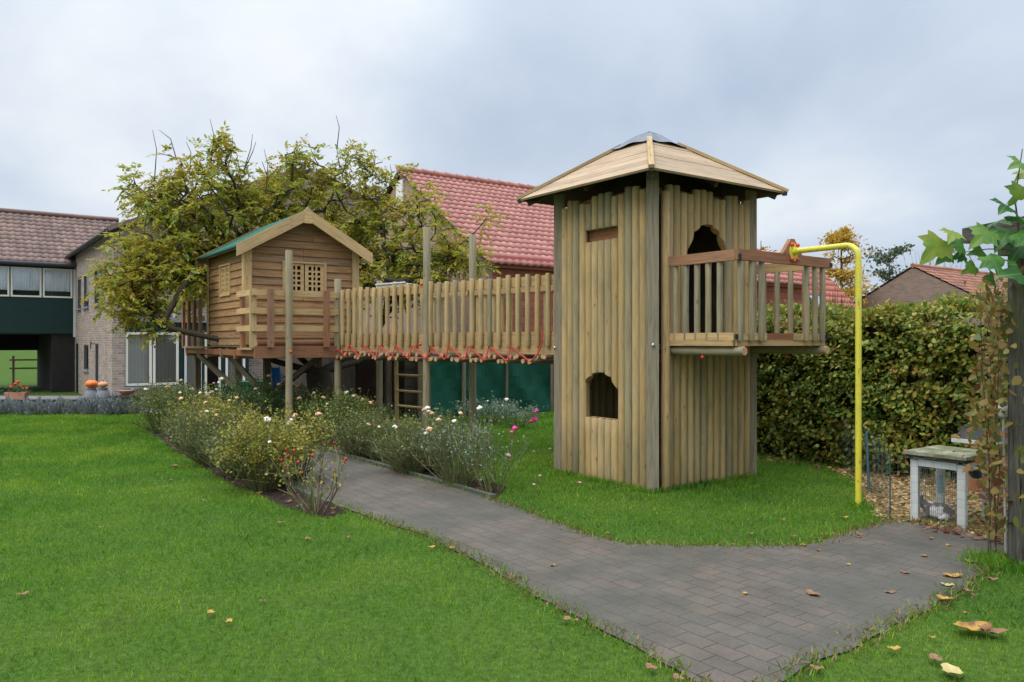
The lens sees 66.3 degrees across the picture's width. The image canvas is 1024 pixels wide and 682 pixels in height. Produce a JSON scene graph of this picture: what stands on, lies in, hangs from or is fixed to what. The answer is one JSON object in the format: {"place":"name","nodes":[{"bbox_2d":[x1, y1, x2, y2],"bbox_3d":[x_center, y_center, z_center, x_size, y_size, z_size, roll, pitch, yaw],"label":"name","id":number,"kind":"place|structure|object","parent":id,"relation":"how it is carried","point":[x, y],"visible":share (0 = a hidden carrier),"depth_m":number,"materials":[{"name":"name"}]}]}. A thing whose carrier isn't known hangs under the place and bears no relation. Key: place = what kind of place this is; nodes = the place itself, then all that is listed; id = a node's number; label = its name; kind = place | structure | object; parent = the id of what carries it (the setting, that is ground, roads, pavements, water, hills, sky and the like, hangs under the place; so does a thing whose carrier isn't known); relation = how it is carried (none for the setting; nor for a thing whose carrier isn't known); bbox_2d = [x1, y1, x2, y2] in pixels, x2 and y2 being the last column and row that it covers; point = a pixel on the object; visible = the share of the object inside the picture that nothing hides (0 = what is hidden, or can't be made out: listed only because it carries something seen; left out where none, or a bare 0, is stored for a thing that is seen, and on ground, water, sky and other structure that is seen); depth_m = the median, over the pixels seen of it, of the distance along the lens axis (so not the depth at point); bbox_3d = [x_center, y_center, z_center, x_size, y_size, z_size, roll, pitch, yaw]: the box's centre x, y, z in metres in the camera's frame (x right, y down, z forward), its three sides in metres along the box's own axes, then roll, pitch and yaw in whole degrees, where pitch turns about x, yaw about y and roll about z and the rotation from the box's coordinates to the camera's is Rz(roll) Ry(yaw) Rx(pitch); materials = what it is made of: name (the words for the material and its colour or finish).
{"place":"outdoors","nodes":[
{"label":"outdoors","id":0,"kind":"place"},
{"bbox_2d":[0,396,193,413],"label":"patio","id":1,"kind":"structure","parent":0,"point":[44,397],"depth_m":29.07,"materials":[{"name":"stone"}]},
{"bbox_2d":[242,380,262,411],"bbox_3d":[-6.768,1.570,20.500,0.640,1.040,0.700,0,0,-20],"label":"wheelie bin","id":2,"kind":"object","parent":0,"point":[248,384],"depth_m":20.15,"materials":[{"name":"green plastic"}]},
{"bbox_2d":[0,350,1023,681],"bbox_3d":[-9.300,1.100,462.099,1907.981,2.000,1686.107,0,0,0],"label":"ground","id":3,"kind":"structure","parent":0,"point":[26,378],"depth_m":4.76,"materials":[{"name":"plant"}]},
{"bbox_2d":[0,394,19,413],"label":"lavender bush","id":4,"kind":"object","parent":3,"relation":"on","point":[6,407],"visible":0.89,"depth_m":17.05,"materials":[{"name":"grey plant"}]},
{"bbox_2d":[11,395,34,414],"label":"lavender bush","id":5,"kind":"object","parent":3,"relation":"on","point":[18,410],"visible":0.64,"depth_m":17.02,"materials":[{"name":"grey plant"}]},
{"bbox_2d":[9,356,36,384],"bbox_3d":[-18.431,1.500,39.191,11.500,1.600,0.120,0,0,-20],"label":"meadow fence","id":6,"kind":"object","parent":3,"relation":"on","point":[13,360],"visible":0.14,"depth_m":37.28,"materials":[{"name":"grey wood"}]},
{"bbox_2d":[22,394,53,414],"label":"lavender bush","id":7,"kind":"object","parent":3,"relation":"on","point":[37,407],"visible":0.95,"depth_m":16.96,"materials":[{"name":"grey plant"}]},
{"bbox_2d":[0,208,118,392],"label":"link building","id":8,"kind":"structure","parent":3,"relation":"on","point":[37,290],"depth_m":32.15,"materials":[{"name":"green paint"}]},
{"bbox_2d":[0,266,8,295],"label":"window","id":9,"kind":"structure","parent":8,"relation":"in","point":[4,270],"depth_m":30.96,"materials":[{"name":"beige paint"}]},
{"bbox_2d":[11,267,41,296],"bbox_3d":[-19.424,-2.361,31.361,1.052,1.202,0.118,0,0,-36],"label":"window","id":10,"kind":"structure","parent":8,"relation":"in","point":[22,278],"depth_m":31.39,"materials":[{"name":"glass"}]},
{"bbox_2d":[43,268,71,297],"bbox_3d":[-18.538,-2.361,32.005,1.052,1.202,0.118,0,0,-36],"label":"window","id":11,"kind":"structure","parent":8,"relation":"in","point":[60,280],"depth_m":32.02,"materials":[{"name":"glass"}]},
{"bbox_2d":[45,393,74,414],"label":"lavender bush","id":12,"kind":"object","parent":3,"relation":"on","point":[58,406],"visible":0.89,"depth_m":17.03,"materials":[{"name":"grey plant"}]},
{"bbox_2d":[0,394,141,412],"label":"garden wall","id":13,"kind":"structure","parent":3,"relation":"on","point":[122,397],"depth_m":17.35,"materials":[{"name":"stone"}]},
{"bbox_2d":[0,381,32,399],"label":"flower planter","id":14,"kind":"object","parent":13,"relation":"on","point":[20,394],"visible":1,"depth_m":17.43,"materials":[{"name":"ceramic"}]},
{"bbox_2d":[118,390,134,394],"bbox_3d":[-8.550,1.145,17.400,0.360,0.100,0.360,0,0,0],"label":"plant bowl","id":15,"kind":"object","parent":13,"relation":"on","point":[125,392],"visible":0.84,"depth_m":17.30,"materials":[{"name":"ceramic"}]},
{"bbox_2d":[64,396,93,414],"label":"lavender bush","id":16,"kind":"object","parent":3,"relation":"on","point":[76,407],"visible":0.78,"depth_m":17.04,"materials":[{"name":"grey plant"}]},
{"bbox_2d":[84,387,96,398],"bbox_3d":[-9.620,1.435,17.950,0.320,0.730,0.320,0,0,0],"label":"urn","id":17,"kind":"object","parent":3,"relation":"on","point":[89,392],"visible":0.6,"depth_m":17.84,"materials":[{"name":"grey stone"}]},
{"bbox_2d":[85,379,97,387],"bbox_3d":[-9.620,0.969,17.950,0.270,0.204,0.270,0,0,0],"label":"pumpkin","id":18,"kind":"object","parent":17,"relation":"on","point":[91,383],"visible":1,"depth_m":17.87,"materials":[{"name":"orange plant"}]},
{"bbox_2d":[79,393,102,414],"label":"lavender bush","id":19,"kind":"object","parent":3,"relation":"on","point":[88,407],"visible":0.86,"depth_m":17.00,"materials":[{"name":"grey plant"}]},
{"bbox_2d":[96,387,109,398],"bbox_3d":[-9.360,1.435,17.950,0.320,0.730,0.320,0,0,0],"label":"urn","id":20,"kind":"object","parent":3,"relation":"on","point":[104,392],"visible":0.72,"depth_m":17.85,"materials":[{"name":"grey stone"}]},
{"bbox_2d":[98,381,107,387],"bbox_3d":[-9.360,0.989,17.950,0.216,0.164,0.216,0,0,0],"label":"pumpkin","id":21,"kind":"object","parent":20,"relation":"on","point":[102,384],"visible":1,"depth_m":17.88,"materials":[{"name":"orange plant"}]},
{"bbox_2d":[96,393,126,414],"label":"lavender bush","id":22,"kind":"object","parent":3,"relation":"on","point":[111,408],"visible":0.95,"depth_m":16.96,"materials":[{"name":"grey plant"}]},
{"bbox_2d":[116,393,144,414],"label":"lavender bush","id":23,"kind":"object","parent":3,"relation":"on","point":[124,406],"visible":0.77,"depth_m":17.10,"materials":[{"name":"grey plant"}]},
{"bbox_2d":[65,166,373,406],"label":"brick house","id":24,"kind":"structure","parent":3,"relation":"on","point":[115,361],"depth_m":26.25,"materials":[{"name":"brick"}]},
{"bbox_2d":[125,332,151,385],"bbox_3d":[-11.882,0.570,24.942,0.770,1.700,0.140,0,0,-36],"label":"window","id":25,"kind":"structure","parent":24,"relation":"in","point":[129,348],"depth_m":24.96,"materials":[{"name":"glass"}]},
{"bbox_2d":[153,332,178,384],"bbox_3d":[-11.228,0.570,25.418,0.780,1.700,0.140,0,0,-36],"label":"window","id":26,"kind":"structure","parent":24,"relation":"in","point":[163,349],"depth_m":25.48,"materials":[{"name":"glass"}]},
{"bbox_2d":[173,297,198,317],"bbox_3d":[-10.867,-1.000,26.261,0.900,1.000,0.050,0,0,-36],"label":"upper window","id":27,"kind":"structure","parent":24,"relation":"in","point":[180,297],"depth_m":26.13,"materials":[{"name":"beige paint"}]},
{"bbox_2d":[184,336,201,401],"bbox_3d":[-10.540,0.920,25.899,0.540,2.400,0.110,0,0,-36],"label":"glass door","id":28,"kind":"structure","parent":24,"relation":"in","point":[188,360],"depth_m":25.88,"materials":[{"name":"glass"}]},
{"bbox_2d":[205,333,220,400],"bbox_3d":[-10.032,0.920,26.267,0.520,2.400,0.110,0,0,-36],"label":"glass door","id":29,"kind":"structure","parent":24,"relation":"in","point":[210,377],"depth_m":26.32,"materials":[{"name":"beige paint"}]},
{"bbox_2d":[225,348,244,384],"bbox_3d":[-9.430,0.610,26.705,0.650,1.780,0.110,0,0,-36],"label":"window","id":30,"kind":"structure","parent":24,"relation":"in","point":[229,367],"depth_m":26.66,"materials":[{"name":"glass"}]},
{"bbox_2d":[133,423,348,517],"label":"flower bed soil","id":31,"kind":"structure","parent":3,"relation":"on","point":[277,495],"depth_m":8.09,"materials":[{"name":"soil"}]},
{"bbox_2d":[117,376,194,432],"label":"rose bush","id":32,"kind":"object","parent":31,"relation":"on","point":[146,391],"visible":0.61,"depth_m":13.68,"materials":[{"name":"green plant"}]},
{"bbox_2d":[140,403,216,451],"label":"rose bush","id":33,"kind":"object","parent":31,"relation":"on","point":[173,426],"visible":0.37,"depth_m":11.26,"materials":[{"name":"green plant"}]},
{"bbox_2d":[157,383,245,430],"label":"rose bush","id":34,"kind":"object","parent":31,"relation":"on","point":[215,400],"visible":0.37,"depth_m":12.08,"materials":[{"name":"green plant"}]},
{"bbox_2d":[160,409,249,465],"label":"rose bush","id":35,"kind":"object","parent":31,"relation":"on","point":[191,440],"visible":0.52,"depth_m":9.94,"materials":[{"name":"green plant"}]},
{"bbox_2d":[183,393,279,446],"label":"rose bush","id":36,"kind":"object","parent":31,"relation":"on","point":[232,412],"visible":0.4,"depth_m":10.33,"materials":[{"name":"green plant"}]},
{"bbox_2d":[195,419,282,477],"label":"rose bush","id":37,"kind":"object","parent":31,"relation":"on","point":[222,470],"visible":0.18,"depth_m":9.12,"materials":[{"name":"green plant"}]},
{"bbox_2d":[143,426,335,513],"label":"leaf litter","id":38,"kind":"object","parent":31,"relation":"on","point":[333,511],"visible":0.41,"depth_m":8.20,"materials":[{"name":"plant"}]},
{"bbox_2d":[206,411,317,490],"bbox_3d":[-2.642,1.182,8.457,1.174,0.844,1.148,0,0,0],"label":"rose bush","id":39,"kind":"object","parent":31,"relation":"on","point":[258,446],"visible":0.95,"depth_m":8.28,"materials":[{"name":"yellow plant"}]},
{"bbox_2d":[237,402,343,479],"bbox_3d":[-2.507,1.156,9.040,1.158,0.895,1.012,0,0,0],"label":"rose bush","id":40,"kind":"object","parent":31,"relation":"on","point":[305,424],"visible":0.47,"depth_m":8.99,"materials":[{"name":"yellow plant"}]},
{"bbox_2d":[265,441,348,516],"bbox_3d":[-1.861,1.279,7.298,0.751,0.654,0.762,0,0,-33],"label":"rose bush","id":41,"kind":"object","parent":31,"relation":"on","point":[312,500],"visible":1,"depth_m":7.27,"materials":[{"name":"green plant"}]},
{"bbox_2d":[209,373,299,423],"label":"rose bush","id":42,"kind":"object","parent":3,"relation":"on","point":[261,400],"visible":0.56,"depth_m":13.17,"materials":[{"name":"green plant"}]},
{"bbox_2d":[271,365,282,411],"bbox_3d":[-5.082,1.028,17.000,0.200,1.135,0.400,0,0,-30],"label":"blue slide","id":43,"kind":"object","parent":3,"relation":"on","point":[276,371],"visible":0.33,"depth_m":17.12,"materials":[{"name":"plastic"}]},
{"bbox_2d":[182,207,372,427],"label":"tree house","id":44,"kind":"structure","parent":3,"relation":"on","point":[271,293],"depth_m":13.48,"materials":[{"name":"brown wood"}]},
{"bbox_2d":[77,116,508,427],"bbox_3d":[-4.017,-1.448,15.888,7.934,6.497,5.034,0,0,0],"label":"autumn tree","id":45,"kind":"object","parent":3,"relation":"on","point":[184,277],"visible":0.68,"depth_m":15.45,"materials":[{"name":"green plant"}]},
{"bbox_2d":[257,472,331,504],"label":"kerb","id":46,"kind":"structure","parent":3,"relation":"on","point":[299,489],"depth_m":8.13,"materials":[{"name":"concrete"}]},
{"bbox_2d":[271,358,417,419],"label":"shed","id":47,"kind":"structure","parent":3,"relation":"on","point":[349,378],"depth_m":16.21,"materials":[{"name":"brown wood"}]},
{"bbox_2d":[351,397,400,421],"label":"rose bush","id":48,"kind":"object","parent":3,"relation":"on","point":[386,407],"visible":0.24,"depth_m":14.83,"materials":[{"name":"green plant"}]},
{"bbox_2d":[284,428,505,495],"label":"flower bed soil","id":49,"kind":"structure","parent":3,"relation":"on","point":[475,484],"depth_m":9.28,"materials":[{"name":"soil"}]},
{"bbox_2d":[243,374,323,428],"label":"rose bush","id":50,"kind":"object","parent":49,"relation":"on","point":[278,395],"visible":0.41,"depth_m":13.47,"materials":[{"name":"green plant"}]},
{"bbox_2d":[275,382,348,435],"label":"rose bush","id":51,"kind":"object","parent":49,"relation":"on","point":[299,399],"visible":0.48,"depth_m":13.11,"materials":[{"name":"green plant"}]},
{"bbox_2d":[302,384,386,442],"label":"rose bush","id":52,"kind":"object","parent":49,"relation":"on","point":[345,408],"visible":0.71,"depth_m":12.24,"materials":[{"name":"green plant"}]},
{"bbox_2d":[314,405,393,456],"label":"rose bush","id":53,"kind":"object","parent":49,"relation":"on","point":[346,449],"visible":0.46,"depth_m":10.75,"materials":[{"name":"green plant"}]},
{"bbox_2d":[334,409,417,460],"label":"rose bush","id":54,"kind":"object","parent":49,"relation":"on","point":[363,436],"visible":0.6,"depth_m":10.46,"materials":[{"name":"green plant"}]},
{"bbox_2d":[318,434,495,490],"bbox_3d":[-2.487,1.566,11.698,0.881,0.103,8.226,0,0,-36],"label":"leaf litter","id":55,"kind":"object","parent":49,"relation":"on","point":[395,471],"visible":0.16,"depth_m":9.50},
{"bbox_2d":[359,415,454,473],"bbox_3d":[-1.250,1.260,9.536,1.132,0.689,1.201,0,0,-28],"label":"rose bush","id":56,"kind":"object","parent":49,"relation":"on","point":[410,463],"visible":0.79,"depth_m":9.39,"materials":[{"name":"green plant"}]},
{"bbox_2d":[393,403,482,469],"bbox_3d":[-0.923,1.186,9.775,1.182,0.835,1.200,0,0,-23],"label":"rose bush","id":57,"kind":"object","parent":49,"relation":"on","point":[431,413],"visible":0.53,"depth_m":9.74,"materials":[{"name":"green plant"}]},
{"bbox_2d":[404,400,505,485],"bbox_3d":[-0.622,1.134,8.717,1.140,0.941,1.318,0,0,0],"label":"rose bush","id":58,"kind":"object","parent":49,"relation":"on","point":[447,476],"visible":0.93,"depth_m":8.60,"materials":[{"name":"green plant"}]},
{"bbox_2d":[446,414,540,491],"bbox_3d":[-0.193,1.192,8.397,0.819,0.824,0.742,0,0,38],"label":"rose bush","id":59,"kind":"object","parent":49,"relation":"on","point":[488,486],"visible":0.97,"depth_m":8.30,"materials":[{"name":"green plant"}]},
{"bbox_2d":[306,442,496,498],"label":"kerb","id":60,"kind":"structure","parent":3,"relation":"on","point":[470,489],"depth_m":9.02,"materials":[{"name":"concrete"}]},
{"bbox_2d":[332,227,553,444],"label":"rope bridge","id":61,"kind":"structure","parent":3,"relation":"on","point":[491,343],"depth_m":11.43,"materials":[{"name":"beige wood"}]},
{"bbox_2d":[394,279,422,427],"bbox_3d":[-1.733,0.315,13.243,0.814,2.671,0.122,0,0,44],"label":"rung ladder","id":62,"kind":"object","parent":61,"relation":"attached to","point":[397,390],"visible":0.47,"depth_m":13.29,"materials":[{"name":"brown wood"}]},
{"bbox_2d":[417,361,553,420],"bbox_3d":[0.468,0.805,17.514,5.895,1.690,0.180,0,0,-36],"label":"net fence","id":63,"kind":"object","parent":3,"relation":"on","point":[530,385],"visible":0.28,"depth_m":16.92,"materials":[{"name":"green fabric"}]},
{"bbox_2d":[452,391,520,423],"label":"rose bush","id":64,"kind":"object","parent":3,"relation":"on","point":[488,407],"visible":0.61,"depth_m":15.03,"materials":[{"name":"green plant"}]},
{"bbox_2d":[484,401,544,427],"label":"rose bush","id":65,"kind":"object","parent":3,"relation":"on","point":[516,412],"visible":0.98,"depth_m":14.33,"materials":[{"name":"green plant"}]},
{"bbox_2d":[358,166,811,411],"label":"barn","id":66,"kind":"structure","parent":3,"relation":"on","point":[524,245],"depth_m":19.86,"materials":[{"name":"tile"}]},
{"bbox_2d":[147,427,1023,681],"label":"grass tufts","id":67,"kind":"object","parent":3,"relation":"on","point":[988,560],"visible":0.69,"depth_m":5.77,"materials":[{"name":"plant"}]},
{"bbox_2d":[646,663,657,668],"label":"fallen leaf","id":68,"kind":"object","parent":3,"relation":"on","point":[649,665],"visible":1,"depth_m":3.78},
{"bbox_2d":[516,131,832,492],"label":"play tower","id":69,"kind":"structure","parent":3,"relation":"on","point":[660,342],"depth_m":8.78,"materials":[{"name":"grey wood"}]},
{"bbox_2d":[587,382,617,420],"bbox_3d":[1.042,0.663,9.022,0.100,0.485,0.545,0,0,-36],"label":"window frame","id":70,"kind":"structure","parent":69,"relation":"in","point":[611,419],"depth_m":9.22,"materials":[{"name":"beige wood"}]},
{"bbox_2d":[673,673,683,678],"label":"fallen leaf","id":71,"kind":"object","parent":3,"relation":"on","point":[675,676],"visible":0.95,"depth_m":3.66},
{"bbox_2d":[758,246,776,251],"bbox_3d":[11.337,-1.349,36.128,2.081,6.502,2.270,0,0,-31],"label":"tree","id":72,"kind":"object","parent":3,"relation":"on","point":[763,248],"visible":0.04,"depth_m":35.80,"materials":[{"name":"green plant"}]},
{"bbox_2d":[767,251,854,309],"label":"house","id":73,"kind":"structure","parent":3,"relation":"on","point":[830,285],"depth_m":27.36,"materials":[{"name":"red tile"}]},
{"bbox_2d":[810,664,823,669],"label":"fallen leaf","id":74,"kind":"object","parent":3,"relation":"on","point":[816,667],"visible":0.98,"depth_m":3.77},
{"bbox_2d":[789,243,861,507],"bbox_3d":[3.132,0.317,7.829,0.129,2.666,0.758,0,0,-34],"label":"fire pole","id":75,"kind":"object","parent":3,"relation":"on","point":[795,250],"visible":0.95,"depth_m":7.52,"materials":[{"name":"metal"}]},
{"bbox_2d":[818,280,854,326],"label":"bare shrub","id":76,"kind":"object","parent":3,"relation":"on","point":[833,300],"visible":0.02,"depth_m":22.06,"materials":[{"name":"orange plant"}]},
{"bbox_2d":[818,224,883,326],"bbox_3d":[13.733,-1.575,34.164,4.904,6.953,5.481,0,0,0],"label":"larch tree","id":77,"kind":"object","parent":3,"relation":"on","point":[837,237],"visible":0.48,"depth_m":33.83,"materials":[{"name":"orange plant"}]},
{"bbox_2d":[757,289,1007,481],"bbox_3d":[4.923,0.522,9.238,1.347,2.308,9.324,0,0,-36],"label":"beech hedge","id":78,"kind":"object","parent":3,"relation":"on","point":[915,386],"visible":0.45,"depth_m":9.60,"materials":[{"name":"green plant"}]},
{"bbox_2d":[862,242,914,296],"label":"tree","id":79,"kind":"object","parent":3,"relation":"on","point":[887,260],"visible":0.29,"depth_m":41.62,"materials":[{"name":"green plant"}]},
{"bbox_2d":[887,645,900,649],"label":"fallen leaf","id":80,"kind":"object","parent":3,"relation":"on","point":[896,647],"visible":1,"depth_m":4.00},
{"bbox_2d":[831,468,1007,536],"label":"straw floor","id":81,"kind":"structure","parent":3,"relation":"on","point":[900,512],"depth_m":7.90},
{"bbox_2d":[757,453,996,495],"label":"leaf litter","id":82,"kind":"object","parent":81,"relation":"on","point":[833,463],"visible":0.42,"depth_m":9.78,"materials":[{"name":"plant"}]},
{"bbox_2d":[830,466,1007,538],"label":"wood chips","id":83,"kind":"object","parent":81,"relation":"on","point":[907,506],"visible":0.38,"depth_m":7.98,"materials":[{"name":"wood"}]},
{"bbox_2d":[920,492,953,519],"bbox_3d":[3.773,1.470,7.005,0.311,0.231,0.146,0,0,30],"label":"rabbit","id":84,"kind":"object","parent":81,"relation":"on","point":[945,509],"visible":0.64,"depth_m":6.94},
{"bbox_2d":[904,445,998,528],"bbox_3d":[3.916,1.290,6.997,0.620,0.620,0.530,0,0,-36],"label":"rabbit hutch","id":85,"kind":"object","parent":81,"relation":"on","point":[942,454],"visible":0.73,"depth_m":6.90,"materials":[{"name":"white paint"}]},
{"bbox_2d":[936,471,943,493],"bbox_3d":[3.925,1.300,7.200,0.080,0.205,0.066,0,0,0],"label":"water bottle","id":86,"kind":"object","parent":85,"relation":"in","point":[939,474],"visible":0.84,"depth_m":7.17,"materials":[{"name":"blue plastic"}]},
{"bbox_2d":[968,469,981,478],"bbox_3d":[4.250,1.210,7.150,0.175,0.080,0.180,0,0,0],"label":"feed bowl","id":87,"kind":"object","parent":85,"relation":"hanging from","point":[976,474],"visible":0.42,"depth_m":7.10,"materials":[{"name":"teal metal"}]},
{"bbox_2d":[907,519,1007,543],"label":"leaf litter","id":88,"kind":"object","parent":81,"relation":"on","point":[961,535],"visible":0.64,"depth_m":6.46,"materials":[{"name":"plant"}]},
{"bbox_2d":[951,424,1007,494],"bbox_3d":[5.119,1.250,8.298,0.625,0.700,0.620,0,0,-36],"label":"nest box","id":89,"kind":"object","parent":81,"relation":"on","point":[964,439],"visible":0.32,"depth_m":8.29,"materials":[{"name":"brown wood"}]},
{"bbox_2d":[832,417,1007,528],"bbox_3d":[3.795,1.227,8.427,0.768,0.754,3.990,0,0,2],"label":"wire fence","id":90,"kind":"object","parent":3,"relation":"on","point":[868,470],"visible":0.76,"depth_m":7.46,"materials":[{"name":"metal"}]},
{"bbox_2d":[854,263,1007,326],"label":"house","id":91,"kind":"structure","parent":3,"relation":"on","point":[914,282],"depth_m":33.07,"materials":[{"name":"brick"}]},
{"bbox_2d":[889,251,975,269],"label":"bare shrub","id":92,"kind":"object","parent":3,"relation":"on","point":[919,261],"visible":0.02,"depth_m":45.08,"materials":[{"name":"green plant"}]},
{"bbox_2d":[929,653,942,659],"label":"fallen leaf","id":93,"kind":"object","parent":3,"relation":"on","point":[933,656],"visible":1,"depth_m":3.89,"materials":[{"name":"plant"}]},
{"bbox_2d":[936,594,953,598],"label":"fallen leaf","id":94,"kind":"object","parent":3,"relation":"on","point":[942,597],"visible":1,"depth_m":4.79,"materials":[{"name":"plant"}]},
{"bbox_2d":[940,663,963,673],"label":"fallen leaf","id":95,"kind":"object","parent":3,"relation":"on","point":[950,668],"visible":1,"depth_m":3.74,"materials":[{"name":"plant"}]},
{"bbox_2d":[953,621,991,630],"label":"fallen leaf","id":96,"kind":"object","parent":3,"relation":"on","point":[972,626],"visible":1,"depth_m":4.28,"materials":[{"name":"plant"}]},
{"bbox_2d":[977,625,1007,633],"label":"fallen leaf","id":97,"kind":"object","parent":3,"relation":"on","point":[995,630],"visible":1,"depth_m":4.23,"materials":[{"name":"plant"}]},
{"bbox_2d":[962,216,1023,562],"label":"pergola","id":98,"kind":"object","parent":3,"relation":"on","point":[1015,478],"visible":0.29,"depth_m":5.60,"materials":[{"name":"black wood"}]},
{"bbox_2d":[918,149,1023,553],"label":"creeper","id":99,"kind":"object","parent":98,"relation":"attached to","point":[997,237],"visible":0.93,"depth_m":5.68,"materials":[{"name":"green plant"}]},
{"bbox_2d":[998,404,1007,553],"bbox_3d":[3.670,1.060,5.860,0.068,1.180,0.068,0,0,0],"label":"fence stake","id":100,"kind":"object","parent":3,"relation":"on","point":[1001,414],"visible":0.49,"depth_m":5.85,"materials":[{"name":"brown wood"}]},
{"bbox_2d":[0,0,1023,301],"label":"sky","id":101,"kind":"structure","parent":0,"point":[893,121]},
{"bbox_2d":[163,427,1007,681],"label":"path","id":102,"kind":"structure","parent":0,"point":[700,610],"depth_m":5.33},
{"bbox_2d":[143,377,221,432],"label":"rose bush","id":103,"kind":"object","parent":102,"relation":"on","point":[172,394],"visible":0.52,"depth_m":13.22,"materials":[{"name":"green plant"}]},
{"bbox_2d":[806,589,819,594],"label":"fallen leaf","id":104,"kind":"object","parent":102,"relation":"on","point":[810,592],"visible":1,"depth_m":4.92,"materials":[{"name":"plant"}]},
{"bbox_2d":[942,572,962,576],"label":"fallen leaf","id":105,"kind":"object","parent":102,"relation":"on","point":[957,574],"visible":1,"depth_m":5.30,"materials":[{"name":"plant"}]}
]}

